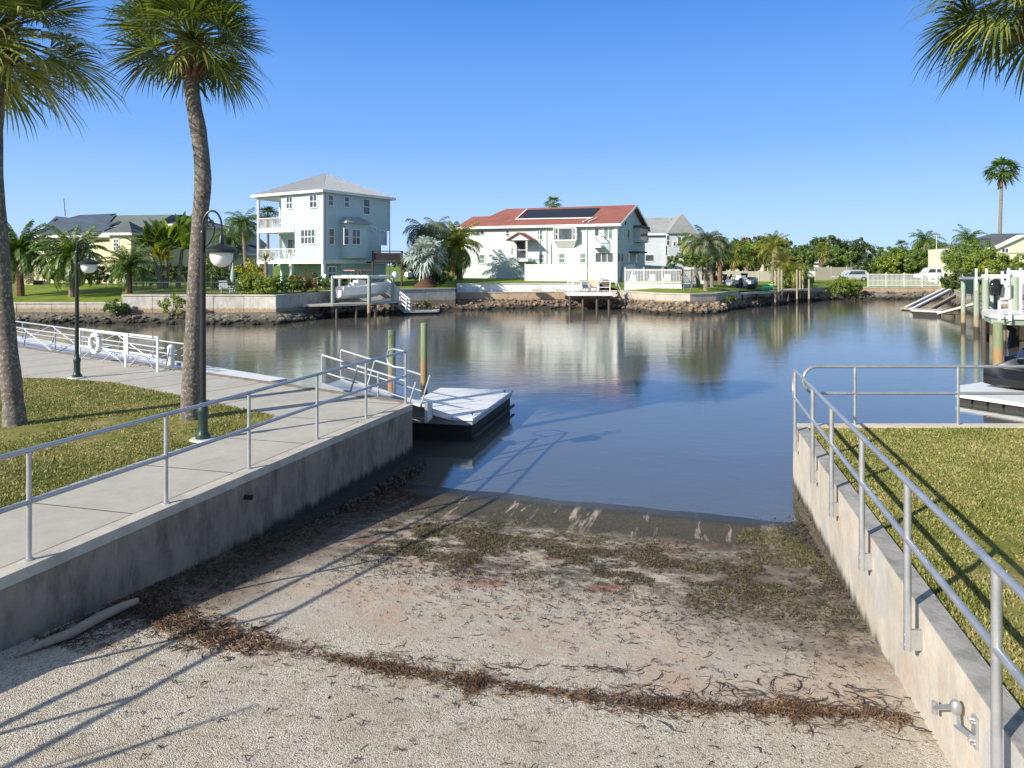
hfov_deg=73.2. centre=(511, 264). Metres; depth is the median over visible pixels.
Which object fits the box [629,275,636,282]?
deck chair
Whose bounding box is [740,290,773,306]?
wooden dock
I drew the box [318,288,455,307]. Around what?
seawall
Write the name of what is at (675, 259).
tree
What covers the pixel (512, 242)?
red roof house
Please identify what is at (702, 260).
tree
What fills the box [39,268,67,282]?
hedge
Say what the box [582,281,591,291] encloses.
deck chair
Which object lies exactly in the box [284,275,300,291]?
shrub
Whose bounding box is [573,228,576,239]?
window
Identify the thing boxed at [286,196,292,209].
window
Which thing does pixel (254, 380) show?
seawall
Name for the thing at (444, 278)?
shrub
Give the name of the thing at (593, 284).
deck chair
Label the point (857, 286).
mangrove shrub
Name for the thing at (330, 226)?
stilt house
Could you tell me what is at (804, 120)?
sky
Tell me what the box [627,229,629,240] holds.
window
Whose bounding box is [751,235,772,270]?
tree
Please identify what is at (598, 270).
white fence
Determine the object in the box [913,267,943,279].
parked van
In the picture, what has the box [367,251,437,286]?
exterior stairs
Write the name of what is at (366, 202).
window
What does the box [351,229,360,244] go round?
window
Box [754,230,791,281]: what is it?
palm tree
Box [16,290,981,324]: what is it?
riprap
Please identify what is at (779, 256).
palm tree
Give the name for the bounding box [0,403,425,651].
retaining wall
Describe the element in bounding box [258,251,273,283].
palm tree
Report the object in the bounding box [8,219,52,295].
date palm
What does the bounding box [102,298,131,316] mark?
shrub
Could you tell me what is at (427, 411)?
gangplank
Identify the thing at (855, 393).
handrail
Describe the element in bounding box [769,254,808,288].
pygmy date palm
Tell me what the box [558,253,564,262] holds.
window
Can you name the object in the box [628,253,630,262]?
window
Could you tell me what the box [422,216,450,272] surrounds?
queen palm
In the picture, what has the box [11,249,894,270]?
treeline
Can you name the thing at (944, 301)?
launch rail
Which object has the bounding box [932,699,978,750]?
gate bracket
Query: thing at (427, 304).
shrub
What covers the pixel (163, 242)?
bird of paradise plant
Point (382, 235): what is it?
window
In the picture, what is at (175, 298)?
shrub
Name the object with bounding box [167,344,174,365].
dock pedestal
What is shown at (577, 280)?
fish table
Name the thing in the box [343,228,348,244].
window
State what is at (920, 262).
tree
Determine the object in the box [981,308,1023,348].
wooden dock
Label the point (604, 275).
deck chair
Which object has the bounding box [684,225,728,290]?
foxtail palm
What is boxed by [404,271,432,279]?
parked car
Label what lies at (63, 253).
date palm
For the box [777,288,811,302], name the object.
wooden dock
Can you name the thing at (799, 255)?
tree
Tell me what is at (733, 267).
fan palm
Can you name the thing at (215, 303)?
retaining wall
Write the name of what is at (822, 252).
fan palm
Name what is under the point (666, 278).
deck chair
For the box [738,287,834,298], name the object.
seawall
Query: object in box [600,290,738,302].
seawall
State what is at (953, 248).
tree
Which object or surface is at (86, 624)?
driftwood
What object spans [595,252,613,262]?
window
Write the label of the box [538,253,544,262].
window
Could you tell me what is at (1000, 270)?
tree
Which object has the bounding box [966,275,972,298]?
fence
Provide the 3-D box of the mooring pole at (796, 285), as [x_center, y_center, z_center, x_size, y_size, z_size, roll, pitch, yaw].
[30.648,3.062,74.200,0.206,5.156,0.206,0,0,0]
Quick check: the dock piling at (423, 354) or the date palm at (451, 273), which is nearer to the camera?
the dock piling at (423, 354)
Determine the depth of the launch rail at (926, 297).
65.49 m
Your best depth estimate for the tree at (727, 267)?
102.26 m
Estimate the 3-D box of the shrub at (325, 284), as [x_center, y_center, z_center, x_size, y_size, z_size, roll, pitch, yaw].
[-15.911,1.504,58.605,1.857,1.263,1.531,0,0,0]
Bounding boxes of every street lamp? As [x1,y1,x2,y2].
[68,238,99,378]
[189,210,236,442]
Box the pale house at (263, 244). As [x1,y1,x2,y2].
[234,227,266,248]
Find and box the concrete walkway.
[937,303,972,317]
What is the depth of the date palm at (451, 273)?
83.80 m
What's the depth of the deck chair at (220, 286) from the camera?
51.08 m
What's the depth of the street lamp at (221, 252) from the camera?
11.16 m
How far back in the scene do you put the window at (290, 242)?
66.13 m
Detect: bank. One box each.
[15,303,394,324]
[395,297,770,314]
[777,292,980,312]
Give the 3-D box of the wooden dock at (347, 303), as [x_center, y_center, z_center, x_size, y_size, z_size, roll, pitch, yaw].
[-12.108,4.190,54.655,3.384,2.500,9.552,0,0,40]
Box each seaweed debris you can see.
[0,514,932,767]
[31,487,937,746]
[320,500,869,636]
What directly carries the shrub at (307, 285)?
on the lawn at (103, 292)
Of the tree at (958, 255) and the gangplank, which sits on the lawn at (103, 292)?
the tree at (958, 255)
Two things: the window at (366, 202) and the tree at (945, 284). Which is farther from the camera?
the tree at (945, 284)
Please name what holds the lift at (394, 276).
in the water
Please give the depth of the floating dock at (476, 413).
16.97 m
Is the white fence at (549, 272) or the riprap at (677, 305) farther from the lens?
the white fence at (549, 272)
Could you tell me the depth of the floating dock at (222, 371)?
22.21 m
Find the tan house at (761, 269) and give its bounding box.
[728,237,767,270]
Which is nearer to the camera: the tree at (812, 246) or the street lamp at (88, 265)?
the street lamp at (88, 265)
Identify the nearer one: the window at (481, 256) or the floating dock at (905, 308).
the floating dock at (905, 308)
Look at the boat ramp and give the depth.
6.18 m
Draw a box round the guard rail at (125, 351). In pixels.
[79,328,158,371]
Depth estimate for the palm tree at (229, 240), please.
73.67 m
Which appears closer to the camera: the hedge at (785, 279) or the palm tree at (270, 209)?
the hedge at (785, 279)
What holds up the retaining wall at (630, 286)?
on the lawn at (103, 292)
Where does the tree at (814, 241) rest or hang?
on the lawn at (103, 292)
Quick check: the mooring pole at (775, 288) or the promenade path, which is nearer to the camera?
the promenade path
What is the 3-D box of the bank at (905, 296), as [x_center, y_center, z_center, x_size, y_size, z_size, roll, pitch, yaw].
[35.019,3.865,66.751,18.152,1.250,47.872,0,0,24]
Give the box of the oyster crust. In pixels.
[294,462,831,566]
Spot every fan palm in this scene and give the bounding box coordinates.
[400,235,448,287]
[703,252,727,280]
[708,236,736,283]
[723,244,745,270]
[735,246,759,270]
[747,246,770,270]
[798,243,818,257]
[809,242,836,266]
[980,156,1023,233]
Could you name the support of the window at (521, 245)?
in the red roof house at (512, 242)
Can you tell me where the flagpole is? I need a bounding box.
[936,235,937,283]
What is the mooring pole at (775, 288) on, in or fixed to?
in the water
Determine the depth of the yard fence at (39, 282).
65.50 m
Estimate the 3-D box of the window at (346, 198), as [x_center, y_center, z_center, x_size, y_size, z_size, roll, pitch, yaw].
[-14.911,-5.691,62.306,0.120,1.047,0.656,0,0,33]
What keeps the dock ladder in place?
attached to the wooden dock at (990, 315)
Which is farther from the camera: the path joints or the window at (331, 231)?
the window at (331, 231)
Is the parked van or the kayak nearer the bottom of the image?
the kayak
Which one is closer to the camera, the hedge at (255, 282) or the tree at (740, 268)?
the hedge at (255, 282)
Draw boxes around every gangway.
[16,321,183,368]
[321,349,430,403]
[381,279,412,311]
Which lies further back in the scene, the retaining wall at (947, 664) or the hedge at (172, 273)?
the hedge at (172, 273)
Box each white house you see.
[808,254,833,276]
[847,246,873,266]
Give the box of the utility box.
[531,289,540,291]
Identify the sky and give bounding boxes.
[0,0,1023,264]
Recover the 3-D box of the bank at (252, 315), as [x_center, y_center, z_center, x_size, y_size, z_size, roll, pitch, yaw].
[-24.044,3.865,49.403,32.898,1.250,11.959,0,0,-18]
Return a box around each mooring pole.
[774,271,776,305]
[778,268,779,305]
[781,270,782,304]
[796,269,797,302]
[799,271,800,301]
[802,271,803,301]
[808,279,809,302]
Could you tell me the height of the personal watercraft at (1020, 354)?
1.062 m
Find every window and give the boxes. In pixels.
[113,238,119,250]
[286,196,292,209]
[287,238,294,253]
[300,229,315,244]
[309,194,317,207]
[327,266,335,277]
[328,194,333,205]
[328,228,334,244]
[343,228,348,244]
[344,196,349,207]
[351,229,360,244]
[363,198,369,214]
[371,227,376,231]
[378,230,386,245]
[479,254,484,263]
[517,241,525,258]
[537,229,542,239]
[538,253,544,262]
[555,228,557,239]
[558,228,571,239]
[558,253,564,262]
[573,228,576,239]
[579,253,585,262]
[594,228,599,236]
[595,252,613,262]
[603,227,612,239]
[622,228,624,240]
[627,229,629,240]
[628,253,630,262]
[635,254,637,263]
[640,229,647,240]
[645,254,653,261]
[666,235,669,245]
[677,236,681,246]
[1001,248,1008,252]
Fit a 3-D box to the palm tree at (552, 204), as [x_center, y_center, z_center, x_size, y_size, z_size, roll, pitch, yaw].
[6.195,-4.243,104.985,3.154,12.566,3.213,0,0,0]
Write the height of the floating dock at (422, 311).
0.450 m
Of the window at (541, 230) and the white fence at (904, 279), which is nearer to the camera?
the window at (541, 230)
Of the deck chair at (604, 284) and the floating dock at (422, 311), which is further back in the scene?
the deck chair at (604, 284)
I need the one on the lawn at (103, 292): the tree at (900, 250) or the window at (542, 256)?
the tree at (900, 250)
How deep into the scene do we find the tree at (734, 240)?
117.40 m
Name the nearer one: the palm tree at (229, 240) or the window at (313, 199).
the window at (313, 199)
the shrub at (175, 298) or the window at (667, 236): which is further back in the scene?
the window at (667, 236)
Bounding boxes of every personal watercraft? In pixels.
[983,356,1023,389]
[1004,347,1023,361]
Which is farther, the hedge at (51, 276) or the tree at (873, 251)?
the tree at (873, 251)
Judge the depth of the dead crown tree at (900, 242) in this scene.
169.57 m
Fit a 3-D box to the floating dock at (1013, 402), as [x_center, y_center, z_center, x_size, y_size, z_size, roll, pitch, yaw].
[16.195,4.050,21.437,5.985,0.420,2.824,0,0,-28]
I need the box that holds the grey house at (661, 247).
[645,214,697,278]
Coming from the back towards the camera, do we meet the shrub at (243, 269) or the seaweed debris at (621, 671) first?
the shrub at (243, 269)
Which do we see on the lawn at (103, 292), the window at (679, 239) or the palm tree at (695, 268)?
the palm tree at (695, 268)
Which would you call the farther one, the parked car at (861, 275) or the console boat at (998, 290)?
the parked car at (861, 275)
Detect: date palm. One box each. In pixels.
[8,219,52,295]
[25,223,109,296]
[98,243,158,293]
[437,224,455,278]
[438,220,482,279]
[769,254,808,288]
[794,263,817,291]
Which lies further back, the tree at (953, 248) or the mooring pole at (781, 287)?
the tree at (953, 248)
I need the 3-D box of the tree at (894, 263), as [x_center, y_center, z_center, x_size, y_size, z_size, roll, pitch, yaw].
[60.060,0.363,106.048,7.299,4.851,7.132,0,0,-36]
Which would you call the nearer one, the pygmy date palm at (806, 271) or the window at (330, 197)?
the window at (330, 197)
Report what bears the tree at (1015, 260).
on the lawn at (103, 292)
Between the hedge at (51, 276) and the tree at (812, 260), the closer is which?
the hedge at (51, 276)
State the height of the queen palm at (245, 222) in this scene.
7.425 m
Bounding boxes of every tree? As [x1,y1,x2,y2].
[210,227,247,273]
[254,205,278,250]
[544,196,561,207]
[667,252,693,290]
[676,232,719,286]
[676,240,701,286]
[681,251,714,291]
[701,252,737,270]
[721,236,752,246]
[729,242,752,270]
[741,241,771,270]
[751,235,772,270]
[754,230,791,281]
[763,234,797,270]
[768,246,795,275]
[775,245,813,267]
[797,245,832,257]
[797,251,818,268]
[809,235,840,249]
[820,244,858,260]
[825,256,852,266]
[832,237,872,263]
[852,264,877,276]
[855,244,883,256]
[855,259,885,278]
[867,251,909,279]
[876,252,922,279]
[877,246,914,256]
[895,239,910,249]
[895,249,932,280]
[908,229,946,251]
[912,241,942,262]
[939,270,980,292]
[940,241,985,275]
[941,278,950,293]
[942,238,997,272]
[950,224,987,246]
[953,246,1000,272]
[966,269,984,284]
[977,259,1014,274]
[990,253,1023,272]
[993,267,1017,280]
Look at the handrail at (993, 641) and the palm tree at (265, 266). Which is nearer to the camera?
the handrail at (993, 641)
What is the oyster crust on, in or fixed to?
on the boat ramp
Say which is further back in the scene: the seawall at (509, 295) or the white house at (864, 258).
the white house at (864, 258)
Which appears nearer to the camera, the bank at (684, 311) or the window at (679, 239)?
the bank at (684, 311)
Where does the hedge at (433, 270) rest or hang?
on the lawn at (103, 292)
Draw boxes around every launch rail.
[905,288,944,306]
[910,289,950,311]
[927,294,956,308]
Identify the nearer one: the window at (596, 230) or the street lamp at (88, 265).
the street lamp at (88, 265)
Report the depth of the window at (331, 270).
60.78 m
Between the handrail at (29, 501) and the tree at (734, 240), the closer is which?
the handrail at (29, 501)
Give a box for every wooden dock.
[303,300,403,318]
[563,281,611,310]
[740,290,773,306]
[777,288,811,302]
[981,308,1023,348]
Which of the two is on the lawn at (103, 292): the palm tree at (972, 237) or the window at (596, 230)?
the palm tree at (972, 237)
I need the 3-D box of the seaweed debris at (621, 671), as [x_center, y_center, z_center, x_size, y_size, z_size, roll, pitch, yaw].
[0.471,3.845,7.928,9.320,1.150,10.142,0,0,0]
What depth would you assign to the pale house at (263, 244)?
98.83 m
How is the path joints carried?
on the promenade path
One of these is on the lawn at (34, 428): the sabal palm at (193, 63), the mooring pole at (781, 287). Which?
the sabal palm at (193, 63)
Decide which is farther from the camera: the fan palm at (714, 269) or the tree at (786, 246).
the tree at (786, 246)
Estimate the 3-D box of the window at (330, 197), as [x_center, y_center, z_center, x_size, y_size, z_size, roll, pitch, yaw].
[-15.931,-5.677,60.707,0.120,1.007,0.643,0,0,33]
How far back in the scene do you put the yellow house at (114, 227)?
73.09 m
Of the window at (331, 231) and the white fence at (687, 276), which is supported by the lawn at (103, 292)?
the white fence at (687, 276)
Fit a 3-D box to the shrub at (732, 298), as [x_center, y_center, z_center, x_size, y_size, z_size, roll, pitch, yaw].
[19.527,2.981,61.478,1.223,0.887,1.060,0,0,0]
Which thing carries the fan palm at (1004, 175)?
on the lawn at (103, 292)
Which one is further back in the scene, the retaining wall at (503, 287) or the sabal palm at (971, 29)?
the retaining wall at (503, 287)
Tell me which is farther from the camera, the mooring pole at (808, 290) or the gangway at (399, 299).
the mooring pole at (808, 290)
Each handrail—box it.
[0,348,407,561]
[792,368,1023,767]
[801,365,1023,424]
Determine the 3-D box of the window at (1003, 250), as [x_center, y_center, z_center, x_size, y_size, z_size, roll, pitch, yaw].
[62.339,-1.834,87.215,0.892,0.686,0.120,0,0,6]
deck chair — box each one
[219,281,229,292]
[317,274,326,286]
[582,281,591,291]
[589,280,596,291]
[599,280,608,291]
[600,272,607,280]
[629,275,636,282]
[663,274,670,283]
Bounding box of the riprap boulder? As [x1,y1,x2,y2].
[163,316,170,320]
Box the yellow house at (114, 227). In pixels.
[24,198,232,283]
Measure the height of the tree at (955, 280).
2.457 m
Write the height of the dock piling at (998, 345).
3.572 m
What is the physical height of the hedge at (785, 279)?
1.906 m
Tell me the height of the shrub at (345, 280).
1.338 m
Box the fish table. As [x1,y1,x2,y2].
[571,279,580,291]
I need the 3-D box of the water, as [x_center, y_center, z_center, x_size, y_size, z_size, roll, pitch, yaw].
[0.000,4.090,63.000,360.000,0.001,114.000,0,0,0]
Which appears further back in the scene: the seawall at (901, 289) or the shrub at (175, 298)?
the seawall at (901, 289)
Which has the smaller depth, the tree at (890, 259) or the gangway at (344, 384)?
the gangway at (344, 384)
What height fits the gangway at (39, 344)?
1.357 m
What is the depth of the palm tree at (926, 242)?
111.77 m
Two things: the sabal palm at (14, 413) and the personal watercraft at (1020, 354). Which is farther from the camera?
the personal watercraft at (1020, 354)
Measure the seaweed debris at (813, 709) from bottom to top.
0.589 m
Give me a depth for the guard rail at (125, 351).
19.14 m
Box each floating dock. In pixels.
[17,336,286,382]
[404,308,439,314]
[412,388,514,441]
[900,306,927,310]
[911,308,942,316]
[960,382,1023,411]
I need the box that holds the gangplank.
[412,402,453,422]
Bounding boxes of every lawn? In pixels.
[0,378,272,506]
[11,265,1023,301]
[816,428,1023,710]
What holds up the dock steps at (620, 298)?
on the bank at (684, 311)
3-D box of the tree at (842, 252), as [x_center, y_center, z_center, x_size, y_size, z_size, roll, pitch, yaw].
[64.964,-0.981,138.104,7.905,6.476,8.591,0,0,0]
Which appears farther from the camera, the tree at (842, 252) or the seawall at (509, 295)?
the tree at (842, 252)
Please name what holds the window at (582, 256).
in the red roof house at (512, 242)
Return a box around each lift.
[331,272,397,318]
[959,268,1023,343]
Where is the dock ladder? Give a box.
[998,300,1011,320]
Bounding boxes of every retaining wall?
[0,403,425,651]
[121,292,320,312]
[456,283,599,291]
[625,283,695,289]
[795,426,1023,767]
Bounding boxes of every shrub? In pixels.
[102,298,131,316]
[156,293,185,317]
[206,244,230,288]
[207,267,242,290]
[234,259,263,287]
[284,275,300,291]
[289,269,319,291]
[316,275,330,288]
[336,278,348,285]
[348,271,366,283]
[423,298,431,308]
[429,272,453,283]
[724,294,737,302]
[824,274,854,297]
[845,278,862,296]
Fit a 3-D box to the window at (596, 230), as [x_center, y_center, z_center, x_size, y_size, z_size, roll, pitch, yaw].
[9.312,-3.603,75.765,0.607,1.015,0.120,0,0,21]
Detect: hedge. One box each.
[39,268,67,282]
[82,265,122,284]
[134,263,187,285]
[234,270,276,293]
[273,273,288,293]
[403,262,462,278]
[780,274,813,287]
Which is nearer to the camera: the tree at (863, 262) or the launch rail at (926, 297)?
the launch rail at (926, 297)
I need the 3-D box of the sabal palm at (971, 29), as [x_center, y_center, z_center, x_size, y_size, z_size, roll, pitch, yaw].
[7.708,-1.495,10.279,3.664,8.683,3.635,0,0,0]
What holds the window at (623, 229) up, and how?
in the red roof house at (512, 242)
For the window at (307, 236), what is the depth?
60.98 m
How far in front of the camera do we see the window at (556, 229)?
76.82 m
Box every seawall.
[14,302,121,311]
[18,346,411,403]
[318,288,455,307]
[455,291,599,299]
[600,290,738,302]
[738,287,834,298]
[793,423,1023,490]
[837,287,941,291]
[942,287,1023,308]
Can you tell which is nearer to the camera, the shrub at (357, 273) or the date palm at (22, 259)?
the date palm at (22, 259)
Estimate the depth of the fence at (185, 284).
50.24 m
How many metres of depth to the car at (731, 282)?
74.07 m
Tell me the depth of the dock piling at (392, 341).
18.91 m
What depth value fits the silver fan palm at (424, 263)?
62.87 m
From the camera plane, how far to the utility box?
65.50 m
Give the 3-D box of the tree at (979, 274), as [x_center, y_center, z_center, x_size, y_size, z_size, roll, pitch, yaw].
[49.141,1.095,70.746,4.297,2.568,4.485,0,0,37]
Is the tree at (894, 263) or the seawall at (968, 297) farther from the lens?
the tree at (894, 263)
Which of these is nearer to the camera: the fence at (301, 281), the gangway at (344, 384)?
the gangway at (344, 384)
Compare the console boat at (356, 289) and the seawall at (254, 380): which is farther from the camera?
the console boat at (356, 289)
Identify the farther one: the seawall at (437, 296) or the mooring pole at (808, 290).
the mooring pole at (808, 290)
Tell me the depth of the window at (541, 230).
78.15 m
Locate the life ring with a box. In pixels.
[88,332,101,354]
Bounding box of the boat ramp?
[0,484,951,767]
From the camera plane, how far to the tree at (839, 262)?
120.67 m
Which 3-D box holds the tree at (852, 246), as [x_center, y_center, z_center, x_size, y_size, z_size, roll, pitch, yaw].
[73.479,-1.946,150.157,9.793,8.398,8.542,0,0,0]
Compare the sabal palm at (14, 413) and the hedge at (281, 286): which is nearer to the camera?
the sabal palm at (14, 413)
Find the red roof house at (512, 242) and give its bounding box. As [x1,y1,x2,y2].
[459,205,650,281]
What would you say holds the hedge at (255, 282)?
on the lawn at (103, 292)
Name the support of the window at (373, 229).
in the stilt house at (330, 226)
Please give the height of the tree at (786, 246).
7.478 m
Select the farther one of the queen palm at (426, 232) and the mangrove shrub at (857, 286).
the mangrove shrub at (857, 286)
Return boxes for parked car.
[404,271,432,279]
[832,270,866,280]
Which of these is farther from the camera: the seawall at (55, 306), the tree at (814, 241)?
the tree at (814, 241)
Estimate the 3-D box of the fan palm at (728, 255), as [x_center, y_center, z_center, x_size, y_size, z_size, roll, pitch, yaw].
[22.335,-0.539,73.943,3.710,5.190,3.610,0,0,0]
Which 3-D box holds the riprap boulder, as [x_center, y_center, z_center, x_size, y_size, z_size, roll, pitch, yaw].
[-24.291,3.809,48.623,0.565,0.449,0.424,0,0,-14]
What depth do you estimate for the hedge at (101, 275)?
65.33 m
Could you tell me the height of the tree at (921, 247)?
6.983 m
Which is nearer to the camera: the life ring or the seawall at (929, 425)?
the seawall at (929, 425)
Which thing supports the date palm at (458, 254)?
on the lawn at (103, 292)
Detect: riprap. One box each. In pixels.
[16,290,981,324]
[409,297,745,314]
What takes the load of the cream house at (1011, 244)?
on the lawn at (103, 292)
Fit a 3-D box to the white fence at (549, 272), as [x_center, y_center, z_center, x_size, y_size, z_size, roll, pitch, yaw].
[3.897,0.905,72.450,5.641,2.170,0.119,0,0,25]
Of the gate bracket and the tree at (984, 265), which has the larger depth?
the tree at (984, 265)
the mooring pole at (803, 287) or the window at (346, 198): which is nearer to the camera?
the window at (346, 198)
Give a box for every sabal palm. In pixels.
[0,0,129,426]
[89,0,273,420]
[902,0,1023,101]
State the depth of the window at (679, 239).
94.38 m
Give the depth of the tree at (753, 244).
110.88 m
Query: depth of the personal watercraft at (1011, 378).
21.23 m
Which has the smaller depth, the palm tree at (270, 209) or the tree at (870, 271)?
the palm tree at (270, 209)
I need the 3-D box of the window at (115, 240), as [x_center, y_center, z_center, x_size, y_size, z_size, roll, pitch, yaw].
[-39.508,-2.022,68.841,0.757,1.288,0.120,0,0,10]
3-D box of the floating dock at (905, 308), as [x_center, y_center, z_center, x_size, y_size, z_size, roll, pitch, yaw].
[36.653,4.100,62.721,2.252,0.480,3.979,0,0,34]
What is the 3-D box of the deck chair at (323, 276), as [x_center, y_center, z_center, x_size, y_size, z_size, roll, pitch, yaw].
[-16.364,1.340,58.616,0.774,1.100,1.034,0,0,36]
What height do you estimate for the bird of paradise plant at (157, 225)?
5.924 m
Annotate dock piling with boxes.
[388,330,395,392]
[421,323,426,396]
[992,323,1003,364]
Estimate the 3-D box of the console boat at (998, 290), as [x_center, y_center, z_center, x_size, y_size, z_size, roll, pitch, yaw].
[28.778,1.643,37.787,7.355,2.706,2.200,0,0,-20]
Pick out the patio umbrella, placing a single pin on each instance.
(232, 277)
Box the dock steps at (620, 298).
[616,282,625,305]
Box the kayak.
[761,285,772,290]
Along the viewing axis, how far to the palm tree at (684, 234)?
67.86 m
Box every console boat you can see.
[329,270,388,302]
[989,270,1023,309]
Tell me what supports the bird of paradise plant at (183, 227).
on the lawn at (103, 292)
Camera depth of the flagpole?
89.95 m
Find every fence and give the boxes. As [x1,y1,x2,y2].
[24,272,49,284]
[133,279,237,293]
[284,279,317,293]
[525,263,573,280]
[574,268,616,285]
[624,267,700,286]
[682,266,701,285]
[716,270,780,281]
[815,266,860,279]
[867,273,940,286]
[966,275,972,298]
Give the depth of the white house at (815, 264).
135.08 m
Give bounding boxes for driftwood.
[13,598,138,657]
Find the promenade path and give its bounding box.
[0,348,399,566]
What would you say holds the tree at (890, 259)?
on the lawn at (103, 292)
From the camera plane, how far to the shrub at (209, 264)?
55.63 m
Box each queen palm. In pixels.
[223,207,262,267]
[403,218,446,281]
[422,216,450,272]
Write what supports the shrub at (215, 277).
on the lawn at (103, 292)
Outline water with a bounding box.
[16,289,1023,522]
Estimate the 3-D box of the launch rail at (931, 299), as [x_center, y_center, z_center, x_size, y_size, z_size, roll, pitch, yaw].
[38.296,3.185,63.000,9.398,1.828,0.240,0,0,-40]
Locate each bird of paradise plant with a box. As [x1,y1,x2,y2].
[120,218,178,286]
[131,217,190,287]
[146,242,176,288]
[164,211,191,287]
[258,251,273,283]
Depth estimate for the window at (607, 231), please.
75.28 m
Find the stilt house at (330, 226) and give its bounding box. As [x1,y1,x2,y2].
[251,174,395,287]
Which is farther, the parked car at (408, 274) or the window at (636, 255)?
the window at (636, 255)
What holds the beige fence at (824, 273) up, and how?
on the lawn at (103, 292)
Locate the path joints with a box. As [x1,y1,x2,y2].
[18,350,485,513]
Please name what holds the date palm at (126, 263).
on the lawn at (103, 292)
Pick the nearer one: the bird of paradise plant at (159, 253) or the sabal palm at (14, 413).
the sabal palm at (14, 413)
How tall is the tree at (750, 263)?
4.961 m
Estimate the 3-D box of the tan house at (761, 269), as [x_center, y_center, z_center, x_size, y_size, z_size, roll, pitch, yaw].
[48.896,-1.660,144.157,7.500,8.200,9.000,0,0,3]
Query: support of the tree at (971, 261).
on the lawn at (103, 292)
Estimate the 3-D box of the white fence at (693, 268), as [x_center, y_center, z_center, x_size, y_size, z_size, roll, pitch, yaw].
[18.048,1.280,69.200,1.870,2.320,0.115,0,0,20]
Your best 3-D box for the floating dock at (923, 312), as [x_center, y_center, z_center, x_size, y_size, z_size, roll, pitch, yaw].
[33.823,3.980,56.200,2.099,0.720,3.409,0,0,34]
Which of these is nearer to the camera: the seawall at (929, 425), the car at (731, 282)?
the seawall at (929, 425)
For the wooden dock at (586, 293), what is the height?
4.015 m
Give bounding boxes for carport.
[224,244,277,280]
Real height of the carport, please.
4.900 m
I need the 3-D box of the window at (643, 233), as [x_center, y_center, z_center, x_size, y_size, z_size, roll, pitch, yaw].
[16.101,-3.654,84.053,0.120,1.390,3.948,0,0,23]
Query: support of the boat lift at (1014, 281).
in the water
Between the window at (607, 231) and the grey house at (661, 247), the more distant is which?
the grey house at (661, 247)
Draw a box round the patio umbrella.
[230,263,235,290]
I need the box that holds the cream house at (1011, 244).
[928,233,1023,282]
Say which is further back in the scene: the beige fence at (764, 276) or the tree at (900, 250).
the tree at (900, 250)
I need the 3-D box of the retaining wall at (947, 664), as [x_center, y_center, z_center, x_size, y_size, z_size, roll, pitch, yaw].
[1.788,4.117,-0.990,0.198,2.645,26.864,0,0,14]
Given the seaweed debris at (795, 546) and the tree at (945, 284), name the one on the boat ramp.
the seaweed debris at (795, 546)

